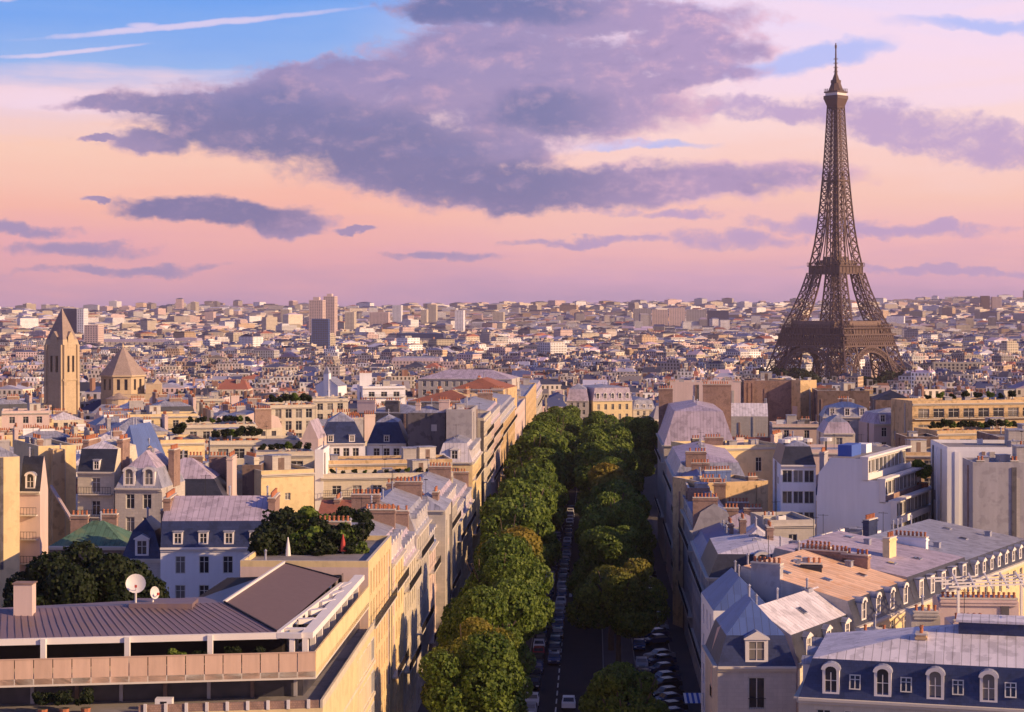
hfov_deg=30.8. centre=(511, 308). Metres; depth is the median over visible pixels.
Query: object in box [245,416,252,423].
potted shrub
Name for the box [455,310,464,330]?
tower block
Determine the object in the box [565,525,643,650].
tree
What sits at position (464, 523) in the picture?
apartment building
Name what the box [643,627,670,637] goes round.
parked car
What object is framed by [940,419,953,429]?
potted shrub
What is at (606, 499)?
tree
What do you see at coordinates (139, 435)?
apartment building
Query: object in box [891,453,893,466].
window
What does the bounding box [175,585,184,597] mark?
window
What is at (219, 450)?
window
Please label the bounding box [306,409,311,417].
window
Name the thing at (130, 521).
window
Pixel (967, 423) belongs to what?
potted shrub
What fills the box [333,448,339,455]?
window
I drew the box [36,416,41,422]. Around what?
window
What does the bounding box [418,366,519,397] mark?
apartment building
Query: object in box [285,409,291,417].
window
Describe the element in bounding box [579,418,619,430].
tree
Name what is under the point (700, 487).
apartment building
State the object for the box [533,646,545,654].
parked car
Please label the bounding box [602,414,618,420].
tree
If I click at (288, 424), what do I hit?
window
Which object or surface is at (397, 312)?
tower block
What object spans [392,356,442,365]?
apartment building
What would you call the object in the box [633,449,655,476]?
tree
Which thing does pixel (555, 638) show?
parked car
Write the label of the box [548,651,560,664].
parked car
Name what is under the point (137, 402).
apartment building
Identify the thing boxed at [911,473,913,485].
window
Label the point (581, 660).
road
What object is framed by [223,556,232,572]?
window
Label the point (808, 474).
window
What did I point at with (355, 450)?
window
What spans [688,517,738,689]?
apartment building
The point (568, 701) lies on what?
parked car
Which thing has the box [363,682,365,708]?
window
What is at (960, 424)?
potted shrub
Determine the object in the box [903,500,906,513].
window
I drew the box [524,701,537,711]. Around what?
parked car
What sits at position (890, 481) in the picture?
window
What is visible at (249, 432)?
potted shrub
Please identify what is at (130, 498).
window
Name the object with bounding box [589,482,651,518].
tree
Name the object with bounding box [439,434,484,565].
apartment building
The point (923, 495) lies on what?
window
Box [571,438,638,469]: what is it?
tree
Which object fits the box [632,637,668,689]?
side road
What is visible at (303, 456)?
apartment building
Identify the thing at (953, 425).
potted shrub
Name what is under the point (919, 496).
window
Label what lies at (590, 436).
tree
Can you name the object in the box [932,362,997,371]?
apartment building
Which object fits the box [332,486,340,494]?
window
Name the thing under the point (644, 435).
tree
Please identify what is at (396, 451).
window
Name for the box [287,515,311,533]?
garden shrub
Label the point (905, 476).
window
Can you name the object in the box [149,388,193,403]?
apartment building
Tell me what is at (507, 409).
apartment building
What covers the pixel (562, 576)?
parked car
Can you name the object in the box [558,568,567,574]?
parked car
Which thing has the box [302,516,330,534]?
garden shrub
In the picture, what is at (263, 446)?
potted shrub
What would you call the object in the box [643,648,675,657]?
parked car
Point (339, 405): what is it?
window
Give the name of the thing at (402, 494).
apartment building
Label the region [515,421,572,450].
tree
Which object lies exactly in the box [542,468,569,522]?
tree
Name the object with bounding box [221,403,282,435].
apartment building
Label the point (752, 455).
apartment building
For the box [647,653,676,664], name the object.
parked car
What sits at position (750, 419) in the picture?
apartment building
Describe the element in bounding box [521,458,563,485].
tree
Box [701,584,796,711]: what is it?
apartment building
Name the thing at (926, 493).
window
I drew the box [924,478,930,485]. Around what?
window
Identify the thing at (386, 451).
window
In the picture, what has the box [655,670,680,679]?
parked car
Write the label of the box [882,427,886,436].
window
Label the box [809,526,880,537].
apartment building
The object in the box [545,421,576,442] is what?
tree
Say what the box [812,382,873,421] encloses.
apartment building
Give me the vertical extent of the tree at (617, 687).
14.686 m
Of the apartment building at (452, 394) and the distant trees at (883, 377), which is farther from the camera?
the distant trees at (883, 377)
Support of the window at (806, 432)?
in the apartment building at (803, 428)
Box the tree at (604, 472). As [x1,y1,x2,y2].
[576,462,634,500]
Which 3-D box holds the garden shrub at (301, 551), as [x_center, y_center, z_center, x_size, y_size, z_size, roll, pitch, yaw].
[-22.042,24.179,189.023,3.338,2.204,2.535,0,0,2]
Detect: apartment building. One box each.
[0,390,31,428]
[0,425,39,446]
[0,432,13,452]
[0,447,19,607]
[2,402,50,431]
[12,422,77,446]
[14,427,75,553]
[20,447,47,578]
[45,406,83,429]
[49,415,53,427]
[49,509,131,563]
[50,443,64,544]
[54,425,98,435]
[66,433,84,448]
[69,422,88,430]
[76,445,82,476]
[76,477,77,509]
[77,430,137,521]
[84,423,125,441]
[87,411,125,432]
[94,403,150,419]
[103,411,169,434]
[114,444,184,531]
[116,395,148,410]
[123,507,162,579]
[125,417,164,456]
[126,404,199,431]
[146,392,196,411]
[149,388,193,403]
[157,432,204,460]
[160,475,280,597]
[180,449,237,495]
[181,413,257,441]
[196,391,224,412]
[198,399,244,415]
[203,401,253,421]
[205,440,207,460]
[208,426,299,464]
[218,399,260,411]
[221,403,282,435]
[231,393,261,405]
[237,451,314,520]
[237,471,241,495]
[240,522,397,711]
[242,455,264,495]
[253,446,314,497]
[260,400,317,437]
[276,391,349,418]
[286,429,301,440]
[297,388,317,396]
[301,405,326,454]
[315,441,329,510]
[318,492,350,514]
[319,415,330,426]
[319,504,408,711]
[321,458,452,499]
[323,412,364,455]
[328,444,452,470]
[331,408,375,455]
[351,471,433,711]
[352,522,396,711]
[353,502,421,711]
[357,371,405,405]
[357,397,415,433]
[367,409,407,455]
[376,403,401,408]
[386,457,460,597]
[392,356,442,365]
[396,333,445,340]
[407,386,496,406]
[408,397,449,454]
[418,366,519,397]
[422,479,451,645]
[422,493,440,676]
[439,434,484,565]
[444,388,502,494]
[446,402,477,440]
[450,369,516,409]
[450,403,493,524]
[452,468,475,594]
[475,386,516,480]
[515,394,524,440]
[517,378,535,424]
[520,374,543,413]
[567,381,589,419]
[583,382,632,418]
[631,391,654,416]
[654,381,732,561]
[663,432,744,590]
[667,378,741,402]
[671,435,776,510]
[671,459,721,629]
[673,465,767,627]
[680,479,728,661]
[685,482,709,513]
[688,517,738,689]
[695,520,791,670]
[701,560,764,711]
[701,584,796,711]
[711,578,851,711]
[723,498,761,529]
[731,398,767,437]
[732,429,782,442]
[737,513,764,535]
[740,535,918,630]
[741,371,800,437]
[750,501,815,540]
[769,377,816,420]
[769,414,818,443]
[772,516,971,608]
[773,431,815,535]
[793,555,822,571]
[794,613,1023,711]
[808,434,889,485]
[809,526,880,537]
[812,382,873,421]
[816,447,828,500]
[816,501,816,534]
[817,413,854,443]
[819,396,867,442]
[859,407,890,446]
[862,512,1023,615]
[870,385,906,409]
[891,389,1023,446]
[895,423,938,446]
[902,439,930,485]
[914,417,1016,439]
[931,427,1023,525]
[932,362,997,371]
[962,444,1023,537]
[964,386,994,397]
[977,423,1023,439]
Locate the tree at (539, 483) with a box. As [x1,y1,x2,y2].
[527,478,547,505]
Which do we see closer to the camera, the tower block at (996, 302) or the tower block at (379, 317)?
the tower block at (379, 317)
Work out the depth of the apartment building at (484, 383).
522.36 m
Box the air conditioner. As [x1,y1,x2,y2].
[155,697,173,703]
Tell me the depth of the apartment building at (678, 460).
333.31 m
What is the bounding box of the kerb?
[524,629,675,686]
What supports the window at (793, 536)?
in the apartment building at (792, 525)
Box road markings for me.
[555,492,576,711]
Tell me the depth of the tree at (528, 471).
334.98 m
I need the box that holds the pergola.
[927,572,1023,615]
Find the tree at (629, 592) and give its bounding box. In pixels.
[565,557,670,662]
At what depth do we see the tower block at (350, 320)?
4298.77 m
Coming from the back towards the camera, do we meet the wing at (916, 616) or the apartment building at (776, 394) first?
the apartment building at (776, 394)
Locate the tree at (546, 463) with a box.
[534,458,557,481]
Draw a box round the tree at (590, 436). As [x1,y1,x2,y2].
[573,429,623,455]
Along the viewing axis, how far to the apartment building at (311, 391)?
607.20 m
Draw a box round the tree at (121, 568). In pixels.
[37,540,154,602]
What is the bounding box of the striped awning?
[683,693,700,702]
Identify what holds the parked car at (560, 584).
on the road at (581, 660)
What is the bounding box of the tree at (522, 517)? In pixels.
[473,506,554,562]
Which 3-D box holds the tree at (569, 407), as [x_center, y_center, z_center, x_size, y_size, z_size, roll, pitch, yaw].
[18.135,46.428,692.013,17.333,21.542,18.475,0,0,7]
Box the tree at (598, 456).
[571,447,644,485]
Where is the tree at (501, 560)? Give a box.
[440,532,555,632]
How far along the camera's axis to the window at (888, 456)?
271.80 m
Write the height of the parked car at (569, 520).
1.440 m
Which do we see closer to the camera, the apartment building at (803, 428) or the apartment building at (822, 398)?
the apartment building at (803, 428)
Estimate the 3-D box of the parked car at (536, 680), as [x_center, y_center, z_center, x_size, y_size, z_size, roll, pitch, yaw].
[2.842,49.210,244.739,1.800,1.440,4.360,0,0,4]
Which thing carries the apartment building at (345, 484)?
on the ground
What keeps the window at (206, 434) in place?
in the apartment building at (199, 429)
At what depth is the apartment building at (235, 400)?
626.58 m
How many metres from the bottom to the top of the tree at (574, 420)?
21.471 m
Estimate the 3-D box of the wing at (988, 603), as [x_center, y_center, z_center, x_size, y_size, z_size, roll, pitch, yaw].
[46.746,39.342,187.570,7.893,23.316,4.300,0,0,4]
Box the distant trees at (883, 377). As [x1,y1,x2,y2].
[144,352,910,396]
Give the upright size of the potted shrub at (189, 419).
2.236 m
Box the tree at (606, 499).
[574,491,623,544]
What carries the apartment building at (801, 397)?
on the ground
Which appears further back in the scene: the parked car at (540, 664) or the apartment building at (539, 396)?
the apartment building at (539, 396)
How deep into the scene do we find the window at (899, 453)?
277.74 m
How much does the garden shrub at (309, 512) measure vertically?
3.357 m
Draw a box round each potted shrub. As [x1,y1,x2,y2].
[31,691,54,711]
[53,689,73,711]
[74,687,94,711]
[167,648,186,658]
[171,422,186,439]
[186,416,193,424]
[191,648,213,670]
[200,416,206,423]
[211,430,220,440]
[220,428,230,440]
[223,415,230,423]
[224,646,241,653]
[229,415,237,423]
[229,429,237,440]
[233,425,246,439]
[237,415,243,423]
[244,426,255,439]
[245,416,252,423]
[248,427,262,439]
[249,646,265,669]
[258,443,266,451]
[268,394,277,404]
[268,444,274,451]
[275,443,283,451]
[277,396,283,404]
[282,393,292,404]
[284,441,292,450]
[290,393,300,404]
[293,441,302,450]
[299,393,306,404]
[303,442,311,448]
[304,394,312,403]
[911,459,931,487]
[928,421,936,428]
[936,392,944,397]
[936,422,942,430]
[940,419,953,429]
[949,421,956,429]
[956,420,964,429]
[961,390,969,397]
[963,420,970,429]
[969,420,977,429]
[973,392,982,399]
[977,421,984,429]
[983,421,989,429]
[986,391,994,399]
[987,419,996,429]
[996,419,1004,428]
[998,393,1004,399]
[1004,420,1012,426]
[1007,390,1016,396]
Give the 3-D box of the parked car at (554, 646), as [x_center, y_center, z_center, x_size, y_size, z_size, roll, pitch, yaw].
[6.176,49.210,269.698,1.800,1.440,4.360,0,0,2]
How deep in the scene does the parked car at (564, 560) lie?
358.78 m
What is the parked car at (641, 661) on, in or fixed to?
on the road at (581, 660)
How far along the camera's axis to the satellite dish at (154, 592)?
153.19 m
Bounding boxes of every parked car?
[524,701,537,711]
[525,692,539,706]
[526,675,540,689]
[530,668,540,676]
[533,638,544,647]
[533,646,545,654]
[533,652,544,661]
[535,632,546,644]
[535,660,543,673]
[545,594,552,600]
[548,642,560,653]
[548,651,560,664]
[549,635,561,643]
[552,619,563,629]
[552,627,563,638]
[553,611,564,622]
[554,602,564,610]
[556,588,566,597]
[556,596,565,606]
[557,581,566,588]
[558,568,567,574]
[558,573,567,581]
[559,559,568,567]
[560,563,568,572]
[561,695,575,708]
[562,542,570,549]
[562,546,569,550]
[562,550,570,558]
[562,554,569,562]
[563,537,571,544]
[564,528,572,534]
[564,532,572,539]
[566,518,573,525]
[567,511,573,517]
[633,638,645,650]
[635,656,647,668]
[637,668,649,680]
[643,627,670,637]
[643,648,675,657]
[644,633,671,645]
[646,661,678,673]
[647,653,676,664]
[652,685,684,696]
[655,623,668,629]
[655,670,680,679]
[655,691,684,702]
[656,676,681,688]
[663,699,687,709]
[668,706,688,711]
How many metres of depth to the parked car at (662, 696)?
234.26 m
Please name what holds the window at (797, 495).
in the apartment building at (794, 477)
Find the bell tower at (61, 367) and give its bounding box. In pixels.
[44,309,79,414]
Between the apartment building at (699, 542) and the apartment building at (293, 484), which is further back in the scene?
the apartment building at (293, 484)
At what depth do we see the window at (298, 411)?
470.43 m
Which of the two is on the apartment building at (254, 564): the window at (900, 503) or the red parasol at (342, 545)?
the red parasol at (342, 545)
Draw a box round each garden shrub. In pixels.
[247,532,279,555]
[248,526,266,542]
[258,509,287,527]
[260,526,286,553]
[263,521,294,538]
[279,506,302,523]
[279,536,310,554]
[283,518,309,536]
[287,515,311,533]
[289,525,323,550]
[297,506,327,519]
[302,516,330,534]
[307,531,337,555]
[318,527,345,552]
[321,522,349,538]
[328,505,355,519]
[336,521,356,541]
[342,538,361,553]
[347,518,374,542]
[349,507,373,521]
[353,541,369,553]
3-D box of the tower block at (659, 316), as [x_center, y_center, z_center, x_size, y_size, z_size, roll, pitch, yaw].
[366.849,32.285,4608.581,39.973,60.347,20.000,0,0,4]
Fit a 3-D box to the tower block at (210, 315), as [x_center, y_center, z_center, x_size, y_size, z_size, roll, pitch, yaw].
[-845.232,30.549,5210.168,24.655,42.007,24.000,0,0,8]
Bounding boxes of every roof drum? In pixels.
[778,439,789,443]
[784,437,795,440]
[791,436,802,439]
[800,438,811,443]
[820,437,831,450]
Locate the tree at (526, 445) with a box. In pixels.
[502,429,575,489]
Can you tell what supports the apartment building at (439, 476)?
on the ground
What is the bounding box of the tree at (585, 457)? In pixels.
[581,449,601,465]
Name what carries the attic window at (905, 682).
in the apartment building at (971, 663)
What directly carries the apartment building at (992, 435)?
on the ground
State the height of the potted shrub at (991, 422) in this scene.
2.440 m
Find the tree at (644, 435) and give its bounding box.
[610,415,658,465]
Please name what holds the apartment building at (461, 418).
on the ground
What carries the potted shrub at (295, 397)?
on the apartment building at (296, 418)
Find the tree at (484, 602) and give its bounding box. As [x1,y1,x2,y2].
[436,584,536,677]
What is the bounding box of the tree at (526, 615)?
[453,578,546,645]
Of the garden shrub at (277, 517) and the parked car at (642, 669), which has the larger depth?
the parked car at (642, 669)
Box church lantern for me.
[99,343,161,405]
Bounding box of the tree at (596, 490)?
[574,479,640,517]
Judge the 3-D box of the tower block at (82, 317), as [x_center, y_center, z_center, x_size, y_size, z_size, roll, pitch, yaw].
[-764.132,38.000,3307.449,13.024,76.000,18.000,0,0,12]
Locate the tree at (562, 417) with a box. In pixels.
[532,412,582,435]
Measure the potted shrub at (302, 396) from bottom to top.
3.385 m
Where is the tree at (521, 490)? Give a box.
[479,477,557,538]
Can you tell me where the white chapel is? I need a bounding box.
[315,366,346,396]
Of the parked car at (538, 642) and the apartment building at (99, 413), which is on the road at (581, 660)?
the parked car at (538, 642)
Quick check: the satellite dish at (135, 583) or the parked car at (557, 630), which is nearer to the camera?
the satellite dish at (135, 583)
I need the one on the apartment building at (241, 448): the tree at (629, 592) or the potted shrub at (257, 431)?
the potted shrub at (257, 431)
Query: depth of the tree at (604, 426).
507.69 m
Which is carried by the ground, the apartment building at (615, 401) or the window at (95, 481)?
the apartment building at (615, 401)
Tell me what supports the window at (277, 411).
in the apartment building at (296, 418)
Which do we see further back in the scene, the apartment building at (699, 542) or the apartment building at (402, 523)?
the apartment building at (699, 542)
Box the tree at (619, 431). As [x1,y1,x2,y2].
[572,425,634,458]
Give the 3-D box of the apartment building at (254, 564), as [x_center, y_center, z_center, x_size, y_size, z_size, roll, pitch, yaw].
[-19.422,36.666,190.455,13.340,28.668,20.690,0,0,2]
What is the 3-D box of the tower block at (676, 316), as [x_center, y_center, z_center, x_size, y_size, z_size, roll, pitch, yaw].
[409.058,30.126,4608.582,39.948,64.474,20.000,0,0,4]
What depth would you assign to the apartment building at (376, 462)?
310.98 m
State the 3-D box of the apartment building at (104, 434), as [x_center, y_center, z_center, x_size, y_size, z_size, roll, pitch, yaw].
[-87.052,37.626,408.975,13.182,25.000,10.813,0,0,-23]
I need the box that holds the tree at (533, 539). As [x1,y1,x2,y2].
[476,525,544,583]
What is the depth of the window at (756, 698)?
172.20 m
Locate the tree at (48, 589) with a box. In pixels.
[1,551,118,607]
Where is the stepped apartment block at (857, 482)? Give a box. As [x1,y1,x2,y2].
[817,443,931,534]
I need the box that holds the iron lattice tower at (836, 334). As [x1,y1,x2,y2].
[765,43,905,377]
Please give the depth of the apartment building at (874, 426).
399.15 m
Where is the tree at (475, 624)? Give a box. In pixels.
[420,616,520,709]
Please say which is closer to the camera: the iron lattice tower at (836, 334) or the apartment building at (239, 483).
the apartment building at (239, 483)
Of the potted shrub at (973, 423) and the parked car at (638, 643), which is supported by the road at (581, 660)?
the parked car at (638, 643)
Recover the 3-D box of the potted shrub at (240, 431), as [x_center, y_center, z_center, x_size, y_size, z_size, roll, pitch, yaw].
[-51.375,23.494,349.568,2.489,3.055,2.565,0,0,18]
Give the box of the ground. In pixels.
[643,464,665,562]
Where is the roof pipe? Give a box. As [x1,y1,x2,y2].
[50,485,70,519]
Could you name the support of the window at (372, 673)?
in the terraced office block at (300, 624)
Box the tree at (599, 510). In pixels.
[575,504,646,557]
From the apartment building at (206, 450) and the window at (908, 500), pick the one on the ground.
the apartment building at (206, 450)
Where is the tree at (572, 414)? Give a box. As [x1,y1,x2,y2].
[565,410,582,423]
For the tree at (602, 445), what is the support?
on the ground
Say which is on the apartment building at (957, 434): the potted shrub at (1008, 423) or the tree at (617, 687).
the potted shrub at (1008, 423)
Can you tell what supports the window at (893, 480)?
in the stepped apartment block at (857, 482)
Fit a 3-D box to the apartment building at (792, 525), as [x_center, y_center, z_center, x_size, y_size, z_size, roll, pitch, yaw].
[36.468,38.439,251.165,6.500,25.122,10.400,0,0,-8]
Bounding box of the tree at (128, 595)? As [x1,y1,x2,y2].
[98,575,169,601]
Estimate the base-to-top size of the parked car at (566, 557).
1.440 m
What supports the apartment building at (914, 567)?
on the ground
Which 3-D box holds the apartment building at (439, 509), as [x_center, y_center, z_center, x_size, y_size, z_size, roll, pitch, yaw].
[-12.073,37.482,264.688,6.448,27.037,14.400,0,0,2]
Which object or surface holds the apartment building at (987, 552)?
on the ground
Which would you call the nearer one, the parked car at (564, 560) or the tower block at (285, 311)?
the parked car at (564, 560)
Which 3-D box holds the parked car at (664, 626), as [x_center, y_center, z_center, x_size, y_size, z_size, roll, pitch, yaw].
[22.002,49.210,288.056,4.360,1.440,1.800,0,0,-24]
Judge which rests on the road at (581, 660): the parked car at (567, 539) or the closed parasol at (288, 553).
the parked car at (567, 539)
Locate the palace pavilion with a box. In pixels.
[174,337,202,344]
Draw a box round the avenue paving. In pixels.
[418,491,700,711]
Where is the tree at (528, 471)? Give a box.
[486,463,563,532]
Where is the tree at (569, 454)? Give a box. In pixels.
[512,432,573,471]
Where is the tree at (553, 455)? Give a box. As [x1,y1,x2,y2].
[509,448,567,485]
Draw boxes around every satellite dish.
[126,574,145,602]
[150,586,158,601]
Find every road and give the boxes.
[525,484,602,711]
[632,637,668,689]
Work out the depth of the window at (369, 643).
173.51 m
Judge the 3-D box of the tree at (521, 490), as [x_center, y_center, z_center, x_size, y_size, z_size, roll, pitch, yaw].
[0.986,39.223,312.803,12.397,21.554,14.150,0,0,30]
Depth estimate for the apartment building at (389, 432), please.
358.45 m
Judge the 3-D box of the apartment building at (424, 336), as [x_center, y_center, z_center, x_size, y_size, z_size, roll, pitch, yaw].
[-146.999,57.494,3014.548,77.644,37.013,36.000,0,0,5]
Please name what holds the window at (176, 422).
in the apartment building at (154, 413)
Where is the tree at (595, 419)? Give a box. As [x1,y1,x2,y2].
[585,416,614,430]
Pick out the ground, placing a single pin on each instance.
(650, 490)
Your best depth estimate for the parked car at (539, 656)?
260.56 m
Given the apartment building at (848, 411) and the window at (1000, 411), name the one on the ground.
the apartment building at (848, 411)
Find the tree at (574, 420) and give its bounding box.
[539,409,581,425]
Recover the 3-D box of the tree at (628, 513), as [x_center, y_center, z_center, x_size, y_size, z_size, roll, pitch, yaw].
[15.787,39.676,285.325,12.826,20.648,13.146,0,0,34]
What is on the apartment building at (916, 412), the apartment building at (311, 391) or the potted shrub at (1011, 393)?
the potted shrub at (1011, 393)
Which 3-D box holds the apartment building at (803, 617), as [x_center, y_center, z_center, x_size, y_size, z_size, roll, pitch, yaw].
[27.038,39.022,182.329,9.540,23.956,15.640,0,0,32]
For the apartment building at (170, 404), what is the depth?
502.84 m
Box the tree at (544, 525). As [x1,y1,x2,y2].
[479,497,562,567]
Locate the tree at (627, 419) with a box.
[623,417,633,421]
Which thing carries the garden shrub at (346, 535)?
on the ground
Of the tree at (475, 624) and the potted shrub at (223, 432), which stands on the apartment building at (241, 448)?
the potted shrub at (223, 432)
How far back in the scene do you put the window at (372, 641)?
177.92 m
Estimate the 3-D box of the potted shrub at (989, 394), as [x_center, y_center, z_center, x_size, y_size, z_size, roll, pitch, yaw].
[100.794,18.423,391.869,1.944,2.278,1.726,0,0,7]
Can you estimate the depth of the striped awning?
224.33 m
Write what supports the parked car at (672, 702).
on the road at (581, 660)
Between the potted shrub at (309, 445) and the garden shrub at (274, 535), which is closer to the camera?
the garden shrub at (274, 535)
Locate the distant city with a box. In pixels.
[0,290,1023,424]
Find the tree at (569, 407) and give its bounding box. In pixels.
[547,405,582,422]
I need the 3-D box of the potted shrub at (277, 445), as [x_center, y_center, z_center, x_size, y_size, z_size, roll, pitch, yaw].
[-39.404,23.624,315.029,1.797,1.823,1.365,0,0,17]
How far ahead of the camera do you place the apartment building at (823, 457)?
312.88 m
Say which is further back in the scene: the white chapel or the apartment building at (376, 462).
the white chapel
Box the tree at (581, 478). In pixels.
[575,456,643,493]
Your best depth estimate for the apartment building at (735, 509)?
265.05 m
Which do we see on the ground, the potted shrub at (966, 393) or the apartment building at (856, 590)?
the apartment building at (856, 590)
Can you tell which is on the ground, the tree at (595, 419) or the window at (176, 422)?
the tree at (595, 419)
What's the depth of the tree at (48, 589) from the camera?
174.98 m
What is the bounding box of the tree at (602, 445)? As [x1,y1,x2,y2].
[574,440,629,488]
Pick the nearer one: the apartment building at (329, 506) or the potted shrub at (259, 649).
the potted shrub at (259, 649)
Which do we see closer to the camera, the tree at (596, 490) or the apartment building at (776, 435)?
the tree at (596, 490)
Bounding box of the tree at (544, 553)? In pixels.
[474,534,547,572]
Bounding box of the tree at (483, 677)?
[418,630,533,711]
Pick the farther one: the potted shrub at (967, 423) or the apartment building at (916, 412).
the apartment building at (916, 412)
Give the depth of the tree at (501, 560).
234.54 m
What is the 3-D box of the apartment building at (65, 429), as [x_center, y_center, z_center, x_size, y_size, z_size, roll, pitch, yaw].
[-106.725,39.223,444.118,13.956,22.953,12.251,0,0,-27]
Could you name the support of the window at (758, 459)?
in the apartment building at (752, 455)
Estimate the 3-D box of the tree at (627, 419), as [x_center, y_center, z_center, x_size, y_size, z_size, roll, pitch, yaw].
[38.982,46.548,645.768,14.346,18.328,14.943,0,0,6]
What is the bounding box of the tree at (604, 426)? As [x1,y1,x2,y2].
[586,423,614,429]
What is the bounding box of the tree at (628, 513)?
[578,500,656,633]
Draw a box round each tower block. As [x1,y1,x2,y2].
[63,309,76,331]
[77,309,87,332]
[84,325,103,343]
[205,312,215,319]
[281,309,291,322]
[309,297,325,332]
[311,319,329,348]
[323,294,337,334]
[345,312,355,329]
[369,312,389,325]
[393,305,402,321]
[421,309,427,323]
[428,304,437,322]
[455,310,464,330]
[492,312,504,321]
[633,309,650,325]
[652,309,667,325]
[669,308,684,325]
[686,309,706,320]
[707,310,728,325]
[980,296,989,308]
[991,297,1001,308]
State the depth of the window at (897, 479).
266.70 m
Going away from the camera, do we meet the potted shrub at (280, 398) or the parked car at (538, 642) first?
the parked car at (538, 642)
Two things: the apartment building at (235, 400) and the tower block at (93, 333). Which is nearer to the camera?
the apartment building at (235, 400)
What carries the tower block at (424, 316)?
on the ground
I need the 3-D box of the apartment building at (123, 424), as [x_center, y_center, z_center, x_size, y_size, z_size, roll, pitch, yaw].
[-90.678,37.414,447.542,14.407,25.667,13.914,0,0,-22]
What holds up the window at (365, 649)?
in the terraced office block at (300, 624)
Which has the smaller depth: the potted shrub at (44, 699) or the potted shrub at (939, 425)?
the potted shrub at (44, 699)
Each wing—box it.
[79,339,171,345]
[855,614,886,630]
[905,595,939,627]
[932,584,1018,624]
[944,588,980,624]
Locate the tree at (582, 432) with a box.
[577,423,592,442]
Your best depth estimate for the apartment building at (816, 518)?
293.38 m
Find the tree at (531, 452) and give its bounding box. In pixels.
[505,447,569,484]
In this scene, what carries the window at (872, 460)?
in the stepped apartment block at (857, 482)
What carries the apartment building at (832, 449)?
on the ground
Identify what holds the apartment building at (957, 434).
on the ground
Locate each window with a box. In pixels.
[9,417,14,423]
[23,417,28,422]
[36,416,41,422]
[92,478,99,491]
[92,501,99,514]
[126,494,134,508]
[126,517,134,531]
[143,494,150,508]
[173,420,178,426]
[175,556,184,573]
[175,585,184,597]
[180,450,187,458]
[199,556,208,573]
[199,585,208,595]
[203,431,209,438]
[218,449,227,455]
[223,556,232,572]
[234,449,244,458]
[275,409,280,417]
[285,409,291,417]
[285,421,291,430]
[285,493,289,499]
[291,461,302,465]
[296,409,301,417]
[296,421,301,429]
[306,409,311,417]
[317,403,322,409]
[327,403,332,409]
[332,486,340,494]
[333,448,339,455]
[337,403,342,409]
[343,448,348,455]
[352,485,361,492]
[353,448,358,455]
[363,649,365,675]
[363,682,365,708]
[367,643,369,668]
[367,676,369,701]
[371,636,373,662]
[371,669,373,694]
[373,485,381,492]
[374,448,379,455]
[383,448,389,454]
[393,448,399,454]
[748,678,765,708]
[756,457,761,470]
[782,470,791,482]
[782,491,791,503]
[784,430,788,436]
[788,534,796,540]
[793,470,802,482]
[793,491,802,503]
[804,430,808,437]
[804,470,813,482]
[804,491,813,503]
[804,512,813,518]
[817,709,830,711]
[836,438,841,443]
[849,674,860,689]
[871,458,874,472]
[875,457,878,471]
[879,456,882,469]
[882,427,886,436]
[883,455,886,468]
[887,454,890,467]
[888,480,891,493]
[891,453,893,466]
[892,479,894,492]
[895,452,897,465]
[896,477,898,491]
[898,451,901,464]
[899,501,902,515]
[900,476,902,489]
[900,677,911,692]
[902,450,905,462]
[903,475,906,488]
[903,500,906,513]
[907,474,910,487]
[907,498,909,512]
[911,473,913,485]
[911,497,913,510]
[914,472,917,484]
[914,496,917,509]
[918,409,928,417]
[918,494,920,507]
[922,493,924,506]
[924,460,930,465]
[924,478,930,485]
[925,492,928,504]
[933,409,943,417]
[948,408,958,417]
[952,679,963,694]
[963,408,973,416]
[978,408,988,416]
[993,408,1003,416]
[1005,682,1016,697]
[1008,408,1017,416]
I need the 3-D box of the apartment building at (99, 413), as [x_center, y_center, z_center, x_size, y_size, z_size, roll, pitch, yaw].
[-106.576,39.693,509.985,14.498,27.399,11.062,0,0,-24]
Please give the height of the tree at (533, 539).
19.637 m
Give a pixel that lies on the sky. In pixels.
(160, 152)
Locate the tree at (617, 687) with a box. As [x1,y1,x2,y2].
[578,661,669,711]
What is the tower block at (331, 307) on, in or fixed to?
on the ground
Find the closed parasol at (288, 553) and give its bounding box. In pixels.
[285,538,290,555]
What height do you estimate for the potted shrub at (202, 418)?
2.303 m
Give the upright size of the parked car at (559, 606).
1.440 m
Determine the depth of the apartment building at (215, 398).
593.53 m
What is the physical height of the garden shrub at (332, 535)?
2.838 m
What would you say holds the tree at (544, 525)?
on the ground
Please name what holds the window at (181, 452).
in the apartment building at (188, 443)
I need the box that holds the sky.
[0,0,1023,308]
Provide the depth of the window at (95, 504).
251.89 m
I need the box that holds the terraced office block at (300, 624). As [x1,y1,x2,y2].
[0,561,375,711]
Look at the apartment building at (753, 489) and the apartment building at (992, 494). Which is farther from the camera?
the apartment building at (753, 489)
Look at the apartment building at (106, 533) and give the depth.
228.15 m
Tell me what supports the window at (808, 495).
in the apartment building at (794, 477)
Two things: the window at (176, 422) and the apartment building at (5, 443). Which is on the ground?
the apartment building at (5, 443)
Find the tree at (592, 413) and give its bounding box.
[588,410,610,417]
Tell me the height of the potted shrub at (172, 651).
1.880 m
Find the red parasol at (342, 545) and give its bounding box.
[340,535,345,550]

